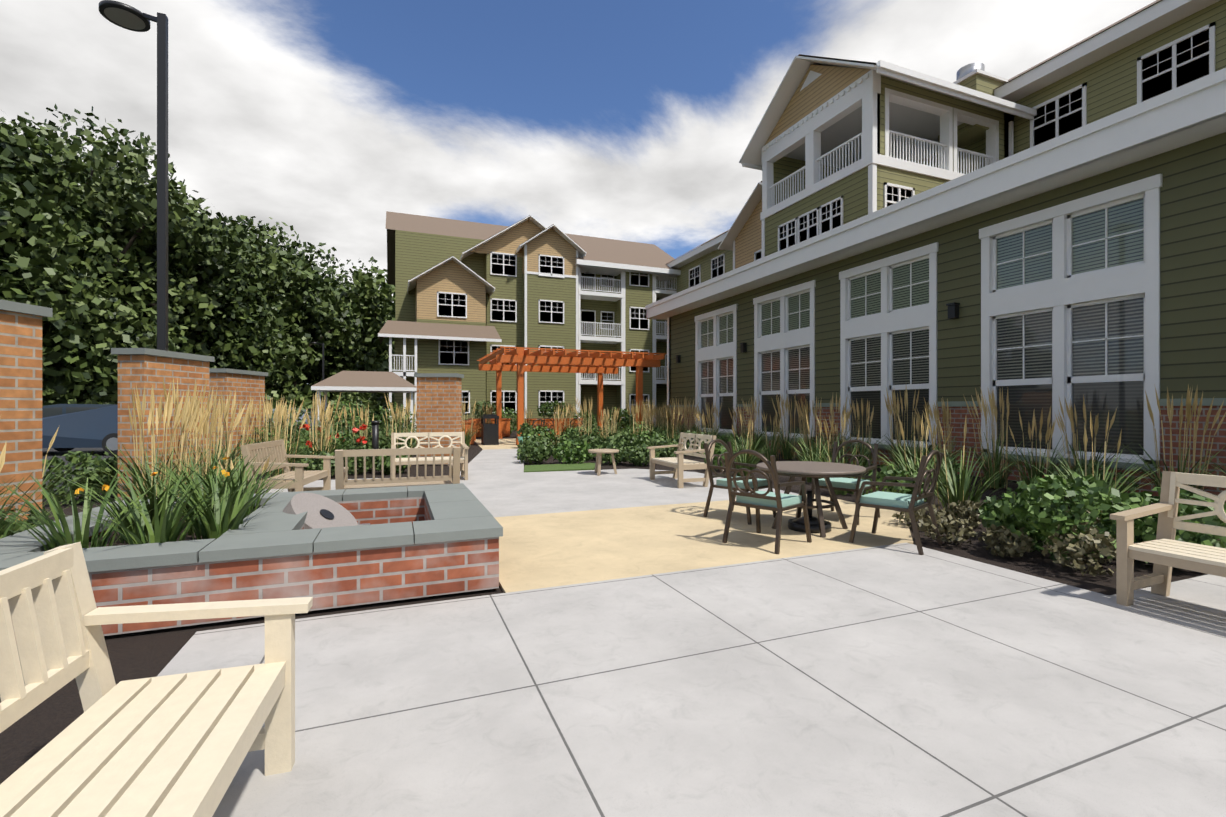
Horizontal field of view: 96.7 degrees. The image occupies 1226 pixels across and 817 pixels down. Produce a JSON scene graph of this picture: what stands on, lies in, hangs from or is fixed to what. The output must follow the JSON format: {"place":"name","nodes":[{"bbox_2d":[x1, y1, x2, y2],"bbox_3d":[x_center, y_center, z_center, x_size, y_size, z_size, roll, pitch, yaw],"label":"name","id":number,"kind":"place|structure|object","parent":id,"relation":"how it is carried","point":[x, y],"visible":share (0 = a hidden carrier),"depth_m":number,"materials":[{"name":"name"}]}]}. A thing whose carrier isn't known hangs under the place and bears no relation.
{"place":"outdoors","nodes":[
{"label":"outdoors","id":0,"kind":"place"},
{"bbox_2d":[111,348,214,499],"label":"brick pier","id":1,"kind":"structure","parent":0,"point":[141,368],"depth_m":8.11,"materials":[{"name":"brick"}]},
{"bbox_2d":[265,408,314,429],"bbox_3d":[-17.220,0.683,27.299,4.400,1.450,1.824,0,0,-32],"label":"silver car","id":2,"kind":"object","parent":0,"point":[304,412],"visible":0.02,"depth_m":27.37,"materials":[{"name":"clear metal"}]},
{"bbox_2d":[311,371,416,427],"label":"pavilion","id":3,"kind":"structure","parent":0,"point":[366,381],"depth_m":26.79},
{"bbox_2d":[414,373,463,464],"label":"brick pier","id":4,"kind":"structure","parent":0,"point":[439,402],"depth_m":13.70,"materials":[{"name":"brick"}]},
{"bbox_2d":[460,449,523,474],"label":"concrete pavement","id":5,"kind":"structure","parent":0,"point":[493,461],"depth_m":13.95,"materials":[{"name":"concrete"}]},
{"bbox_2d":[474,438,558,449],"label":"pavement","id":6,"kind":"structure","parent":0,"point":[507,443],"depth_m":20.74,"materials":[{"name":"beige concrete"}]},
{"bbox_2d":[481,414,498,444],"bbox_3d":[-4.798,0.819,21.235,0.620,1.180,0.620,0,0,-22],"label":"trash bin","id":7,"kind":"object","parent":6,"relation":"on","point":[489,433],"visible":1,"depth_m":20.99,"materials":[{"name":"black metal"}]},
{"bbox_2d":[517,436,529,443],"bbox_3d":[-3.091,1.198,19.298,0.600,0.420,0.600,0,0,-22],"label":"plant pot","id":8,"kind":"object","parent":6,"relation":"on","point":[520,438],"visible":0.21,"depth_m":19.12,"materials":[{"name":"teal ceramic"}]},
{"bbox_2d":[477,346,665,444],"bbox_3d":[-2.109,-0.467,24.165,6.850,3.750,6.300,0,0,-22],"label":"pergola","id":9,"kind":"object","parent":6,"relation":"on","point":[599,363],"visible":0.9,"depth_m":22.52,"materials":[{"name":"brown wood"}]},
{"bbox_2d":[262,469,798,516],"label":"patio pavement","id":10,"kind":"structure","parent":0,"point":[511,494],"depth_m":9.36,"materials":[{"name":"concrete"}]},
{"bbox_2d":[240,439,334,491],"bbox_3d":[-4.714,0.949,8.001,0.810,0.932,1.315,0,0,-12],"label":"bench","id":11,"kind":"object","parent":10,"relation":"on","point":[259,451],"visible":0.71,"depth_m":7.84,"materials":[{"name":"beige wood"}]},
{"bbox_2d":[335,447,460,489],"bbox_3d":[-2.723,0.949,6.963,1.415,0.932,0.810,0,0,-22],"label":"bench","id":12,"kind":"object","parent":10,"relation":"on","point":[342,481],"visible":0.83,"depth_m":6.67,"materials":[{"name":"beige wood"}]},
{"bbox_2d":[391,432,468,479],"bbox_3d":[-3.628,0.949,10.789,1.415,0.932,0.810,0,0,-22],"label":"bench","id":13,"kind":"object","parent":10,"relation":"on","point":[464,447],"visible":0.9,"depth_m":10.89,"materials":[{"name":"beige wood"}]},
{"bbox_2d":[588,449,618,475],"bbox_3d":[-0.202,1.151,11.702,0.660,0.525,0.660,0,0,-39],"label":"side table","id":14,"kind":"object","parent":10,"relation":"on","point":[599,452],"visible":0.96,"depth_m":11.53,"materials":[{"name":"beige wood"}]},
{"bbox_2d":[646,432,715,487],"bbox_3d":[1.267,0.949,10.328,0.810,0.932,1.315,0,0,-20],"label":"bench","id":15,"kind":"object","parent":10,"relation":"on","point":[678,463],"visible":0.85,"depth_m":10.13,"materials":[{"name":"beige wood"}]},
{"bbox_2d":[524,419,544,432],"bbox_3d":[-3.163,0.912,21.924,0.640,1.002,0.739,0,0,-42],"label":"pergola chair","id":16,"kind":"object","parent":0,"point":[543,425],"visible":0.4,"depth_m":21.66,"materials":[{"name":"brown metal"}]},
{"bbox_2d":[538,418,553,435],"bbox_3d":[-2.989,0.912,24.144,0.640,1.002,0.739,0,0,-22],"label":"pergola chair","id":17,"kind":"object","parent":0,"point":[551,425],"visible":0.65,"depth_m":23.91,"materials":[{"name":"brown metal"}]},
{"bbox_2d":[570,418,583,429],"bbox_3d":[-1.507,0.912,23.343,0.640,1.002,0.739,0,0,8],"label":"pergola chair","id":18,"kind":"object","parent":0,"point":[575,423],"visible":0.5,"depth_m":23.03,"materials":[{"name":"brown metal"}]},
{"bbox_2d":[0,0,1155,383],"label":"sky","id":19,"kind":"structure","parent":0,"point":[624,120],"materials":[{"name":"white"}]},
{"bbox_2d":[0,409,1219,783],"bbox_3d":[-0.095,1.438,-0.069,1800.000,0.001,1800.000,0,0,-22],"label":"ground","id":20,"kind":"structure","parent":0,"point":[24,739],"depth_m":4.24,"materials":[{"name":"brown soil"}]},
{"bbox_2d":[0,239,46,344],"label":"forest tree","id":21,"kind":"object","parent":20,"relation":"on","point":[3,253],"visible":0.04,"depth_m":22.07,"materials":[{"name":"green plant"}]},
{"bbox_2d":[0,299,52,520],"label":"brick pier","id":22,"kind":"structure","parent":20,"relation":"on","point":[21,379],"depth_m":5.21,"materials":[{"name":"orange brick"}]},
{"bbox_2d":[0,192,94,400],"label":"forest tree","id":23,"kind":"object","parent":20,"relation":"on","point":[83,255],"visible":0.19,"depth_m":22.75,"materials":[{"name":"green plant"}]},
{"bbox_2d":[42,404,117,454],"bbox_3d":[-16.614,0.633,17.284,4.400,1.550,1.824,0,0,-7],"label":"blue car","id":24,"kind":"object","parent":20,"relation":"on","point":[87,425],"visible":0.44,"depth_m":16.51,"materials":[{"name":"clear metal"}]},
{"bbox_2d":[14,138,156,193],"bbox_3d":[-38.345,-8.879,40.662,16.975,20.575,16.300,0,0,-22],"label":"forest tree","id":25,"kind":"object","parent":20,"relation":"on","point":[78,142],"depth_m":38.07,"materials":[{"name":"green plant"}]},
{"bbox_2d":[0,122,175,405],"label":"forest tree","id":26,"kind":"object","parent":20,"relation":"on","point":[62,381],"visible":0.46,"depth_m":22.73,"materials":[{"name":"green plant"}]},
{"bbox_2d":[11,103,178,263],"bbox_3d":[-38.043,-9.126,35.733,15.440,21.069,17.679,0,0,-10],"label":"forest tree","id":27,"kind":"object","parent":20,"relation":"on","point":[116,132],"visible":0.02,"depth_m":36.17,"materials":[{"name":"green plant"}]},
{"bbox_2d":[0,115,221,401],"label":"forest tree","id":28,"kind":"object","parent":20,"relation":"on","point":[112,330],"visible":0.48,"depth_m":25.82,"materials":[{"name":"green plant"}]},
{"bbox_2d":[99,0,167,350],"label":"lamp post","id":29,"kind":"object","parent":20,"relation":"on","point":[123,15],"visible":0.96,"depth_m":10.05,"materials":[{"name":"black metal"}]},
{"bbox_2d":[21,189,249,401],"bbox_3d":[-26.856,-5.349,29.107,12.103,13.515,11.828,0,0,-22],"label":"forest tree","id":30,"kind":"object","parent":20,"relation":"on","point":[194,255],"visible":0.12,"depth_m":30.29,"materials":[{"name":"green plant"}]},
{"bbox_2d":[84,192,291,402],"bbox_3d":[-27.187,-5.681,33.213,10.840,14.180,10.862,0,0,30],"label":"forest tree","id":31,"kind":"object","parent":20,"relation":"on","point":[252,292],"visible":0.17,"depth_m":33.31,"materials":[{"name":"green plant"}]},
{"bbox_2d":[42,377,393,427],"bbox_3d":[-36.768,-0.607,41.935,46.727,4.742,26.525,0,0,36],"label":"understory shrub","id":32,"kind":"object","parent":20,"relation":"on","point":[373,400],"visible":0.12,"depth_m":36.43,"materials":[{"name":"green plant"}]},
{"bbox_2d":[141,230,312,390],"bbox_3d":[-26.927,-5.731,36.707,11.625,14.279,12.845,0,0,-22],"label":"forest tree","id":33,"kind":"object","parent":20,"relation":"on","point":[290,356],"visible":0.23,"depth_m":36.47,"materials":[{"name":"green plant"}]},
{"bbox_2d":[209,212,264,245],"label":"forest tree","id":34,"kind":"object","parent":20,"relation":"on","point":[218,214],"visible":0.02,"depth_m":50.52,"materials":[{"name":"green plant"}]},
{"bbox_2d":[209,368,267,470],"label":"brick pier","id":35,"kind":"structure","parent":20,"relation":"on","point":[246,385],"depth_m":12.37,"materials":[{"name":"orange brick"}]},
{"bbox_2d":[0,483,502,643],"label":"planter","id":36,"kind":"object","parent":20,"relation":"on","point":[328,549],"visible":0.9,"depth_m":3.93,"materials":[{"name":"brick"}]},
{"bbox_2d":[0,449,300,550],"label":"daylily plant","id":37,"kind":"object","parent":36,"relation":"in","point":[215,511],"visible":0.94,"depth_m":4.13,"materials":[{"name":"green plant"}]},
{"bbox_2d":[229,218,308,256],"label":"forest tree","id":38,"kind":"object","parent":20,"relation":"on","point":[278,242],"visible":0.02,"depth_m":67.52,"materials":[{"name":"green plant"}]},
{"bbox_2d":[226,215,312,260],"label":"forest tree","id":39,"kind":"object","parent":20,"relation":"on","point":[260,232],"visible":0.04,"depth_m":51.43,"materials":[{"name":"green plant"}]},
{"bbox_2d":[216,244,340,404],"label":"forest tree","id":40,"kind":"object","parent":20,"relation":"on","point":[309,274],"visible":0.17,"depth_m":40.58,"materials":[{"name":"green plant"}]},
{"bbox_2d":[280,239,342,394],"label":"forest tree","id":41,"kind":"object","parent":20,"relation":"on","point":[311,247],"depth_m":57.33,"materials":[{"name":"green plant"}]},
{"bbox_2d":[256,289,373,402],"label":"forest tree","id":42,"kind":"object","parent":20,"relation":"on","point":[338,324],"visible":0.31,"depth_m":44.93,"materials":[{"name":"green plant"}]},
{"bbox_2d":[309,342,323,423],"bbox_3d":[-20.745,-1.637,38.396,1.202,6.090,0.596,0,0,-3],"label":"lamp post","id":43,"kind":"object","parent":20,"relation":"on","point":[316,343],"visible":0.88,"depth_m":38.30,"materials":[{"name":"black metal"}]},
{"bbox_2d":[302,261,352,385],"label":"forest tree","id":44,"kind":"object","parent":20,"relation":"on","point":[321,279],"depth_m":59.01,"materials":[{"name":"green plant"}]},
{"bbox_2d":[296,277,393,407],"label":"forest tree","id":45,"kind":"object","parent":20,"relation":"on","point":[370,330],"visible":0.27,"depth_m":47.70,"materials":[{"name":"green plant"}]},
{"bbox_2d":[315,282,384,400],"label":"forest tree","id":46,"kind":"object","parent":20,"relation":"on","point":[337,290],"depth_m":56.96,"materials":[{"name":"green plant"}]},
{"bbox_2d":[317,256,385,288],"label":"forest tree","id":47,"kind":"object","parent":20,"relation":"on","point":[340,278],"visible":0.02,"depth_m":73.95,"materials":[{"name":"green plant"}]},
{"bbox_2d":[325,263,394,418],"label":"tree","id":48,"kind":"object","parent":20,"relation":"on","point":[387,290],"visible":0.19,"depth_m":47.67,"materials":[{"name":"green plant"}]},
{"bbox_2d":[371,421,379,469],"bbox_3d":[-5.515,0.849,12.648,0.176,1.120,0.180,0,0,-22],"label":"bollard light","id":49,"kind":"object","parent":20,"relation":"on","point":[375,434],"visible":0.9,"depth_m":12.59,"materials":[{"name":"black metal"}]},
{"bbox_2d":[359,288,394,323],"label":"forest tree","id":50,"kind":"object","parent":20,"relation":"on","point":[392,313],"visible":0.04,"depth_m":63.38,"materials":[{"name":"green plant"}]},
{"bbox_2d":[373,316,394,397],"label":"forest tree","id":51,"kind":"object","parent":20,"relation":"on","point":[393,318],"depth_m":53.59,"materials":[{"name":"green plant"}]},
{"bbox_2d":[415,418,582,443],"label":"cedar planter boxes","id":52,"kind":"object","parent":20,"relation":"on","point":[505,426],"visible":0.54,"depth_m":27.24,"materials":[{"name":"wood"}]},
{"bbox_2d":[378,211,680,431],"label":"building","id":53,"kind":"structure","parent":20,"relation":"on","point":[468,294],"depth_m":37.34,"materials":[{"name":"green"}]},
{"bbox_2d":[524,463,594,471],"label":"lawn","id":54,"kind":"structure","parent":20,"relation":"on","point":[560,467],"depth_m":12.82,"materials":[{"name":"green plant"}]},
{"bbox_2d":[0,399,1138,536],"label":"shrub bed","id":55,"kind":"object","parent":20,"relation":"on","point":[537,448],"visible":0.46,"depth_m":13.76,"materials":[{"name":"green plant"}]},
{"bbox_2d":[299,424,366,447],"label":"flowers","id":56,"kind":"object","parent":55,"relation":"on","point":[354,429],"visible":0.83,"depth_m":12.51,"materials":[{"name":"red plant"}]},
{"bbox_2d":[0,409,1224,538],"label":"leafy plants","id":57,"kind":"object","parent":20,"relation":"on","point":[956,493],"visible":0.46,"depth_m":7.14,"materials":[{"name":"plant"}]},
{"bbox_2d":[76,376,1225,509],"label":"feather reed grass","id":58,"kind":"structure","parent":20,"relation":"on","point":[189,409],"depth_m":9.77,"materials":[{"name":"beige plant"}]},
{"bbox_2d":[718,181,761,269],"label":"bay wall","id":59,"kind":"structure","parent":20,"relation":"on","point":[742,240],"depth_m":25.48,"materials":[{"name":"beige"}]},
{"bbox_2d":[739,54,1036,257],"bbox_3d":[10.499,-5.386,20.373,9.150,13.590,6.760,0,0,-22],"label":"story","id":60,"kind":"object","parent":20,"relation":"on","point":[834,143],"depth_m":18.24,"materials":[{"name":"green"}]},
{"bbox_2d":[666,0,1225,418],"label":"story","id":61,"kind":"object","parent":20,"relation":"on","point":[1154,49],"depth_m":16.45,"materials":[{"name":"green"}]},
{"bbox_2d":[667,132,1225,501],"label":"wing wall","id":62,"kind":"structure","parent":20,"relation":"on","point":[1193,271],"depth_m":9.85,"materials":[{"name":"green wood"}]},
{"bbox_2d":[675,302,959,362],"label":"wall lights","id":63,"kind":"object","parent":62,"relation":"attached to","point":[953,310],"depth_m":11.69,"materials":[{"name":"black metal"}]},
{"bbox_2d":[695,173,1162,465],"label":"wing windows","id":64,"kind":"structure","parent":62,"relation":"in","point":[1070,299],"depth_m":10.65,"materials":[{"name":"white glass"}]},
{"bbox_2d":[645,68,1225,319],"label":"wing roof","id":65,"kind":"structure","parent":62,"relation":"on","point":[1187,114],"depth_m":10.07,"materials":[{"name":"white paint"}]},
{"bbox_2d":[892,499,1225,575],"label":"heather shrub","id":66,"kind":"object","parent":20,"relation":"on","point":[1010,546],"visible":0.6,"depth_m":5.22,"materials":[{"name":"green plant"}]},
{"bbox_2d":[978,472,1225,562],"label":"boxwood shrub","id":67,"kind":"object","parent":20,"relation":"on","point":[1033,515],"visible":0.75,"depth_m":5.03,"materials":[{"name":"green plant"}]},
{"bbox_2d":[157,543,1225,816],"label":"patio pavement","id":68,"kind":"structure","parent":0,"point":[903,679],"depth_m":2.65,"materials":[{"name":"concrete"}]},
{"bbox_2d":[0,542,312,816],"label":"bench","id":69,"kind":"object","parent":68,"relation":"on","point":[180,745],"visible":1,"depth_m":1.70,"materials":[{"name":"beige wood"}]},
{"bbox_2d":[1110,471,1225,605],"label":"bench","id":70,"kind":"object","parent":68,"relation":"on","point":[1165,552],"visible":1,"depth_m":3.93,"materials":[{"name":"beige wood"}]},
{"bbox_2d":[494,494,912,592],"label":"patio paving","id":71,"kind":"structure","parent":0,"point":[539,551],"depth_m":5.81,"materials":[{"name":"concrete"}]},
{"bbox_2d":[703,439,776,524],"bbox_3d":[1.636,0.912,7.076,0.640,1.002,0.739,0,0,-44],"label":"dining chair","id":72,"kind":"object","parent":71,"relation":"on","point":[741,484],"visible":0.71,"depth_m":7.05,"materials":[{"name":"brown metal"}]},
{"bbox_2d":[722,449,811,553],"bbox_3d":[1.607,0.912,5.715,0.739,1.002,0.640,0,0,-44],"label":"dining chair","id":73,"kind":"object","parent":71,"relation":"on","point":[758,500],"visible":1,"depth_m":5.58,"materials":[{"name":"brown metal"}]},
{"bbox_2d":[757,461,865,536],"bbox_3d":[2.302,1.045,6.381,1.200,0.743,1.200,0,0,-45],"label":"dining table","id":74,"kind":"object","parent":71,"relation":"on","point":[826,471],"visible":0.73,"depth_m":6.22,"materials":[{"name":"brown metal"}]},
{"bbox_2d":[811,439,879,524],"bbox_3d":[2.996,0.912,7.047,0.739,1.002,0.640,0,0,-44],"label":"dining chair","id":75,"kind":"object","parent":71,"relation":"on","point":[848,484],"visible":0.67,"depth_m":7.03,"materials":[{"name":"brown metal"}]},
{"bbox_2d":[849,450,943,554],"bbox_3d":[2.968,0.912,5.687,0.640,1.002,0.739,0,0,-44],"label":"dining chair","id":76,"kind":"object","parent":71,"relation":"on","point":[879,499],"visible":1,"depth_m":5.57,"materials":[{"name":"brown metal"}]}
]}

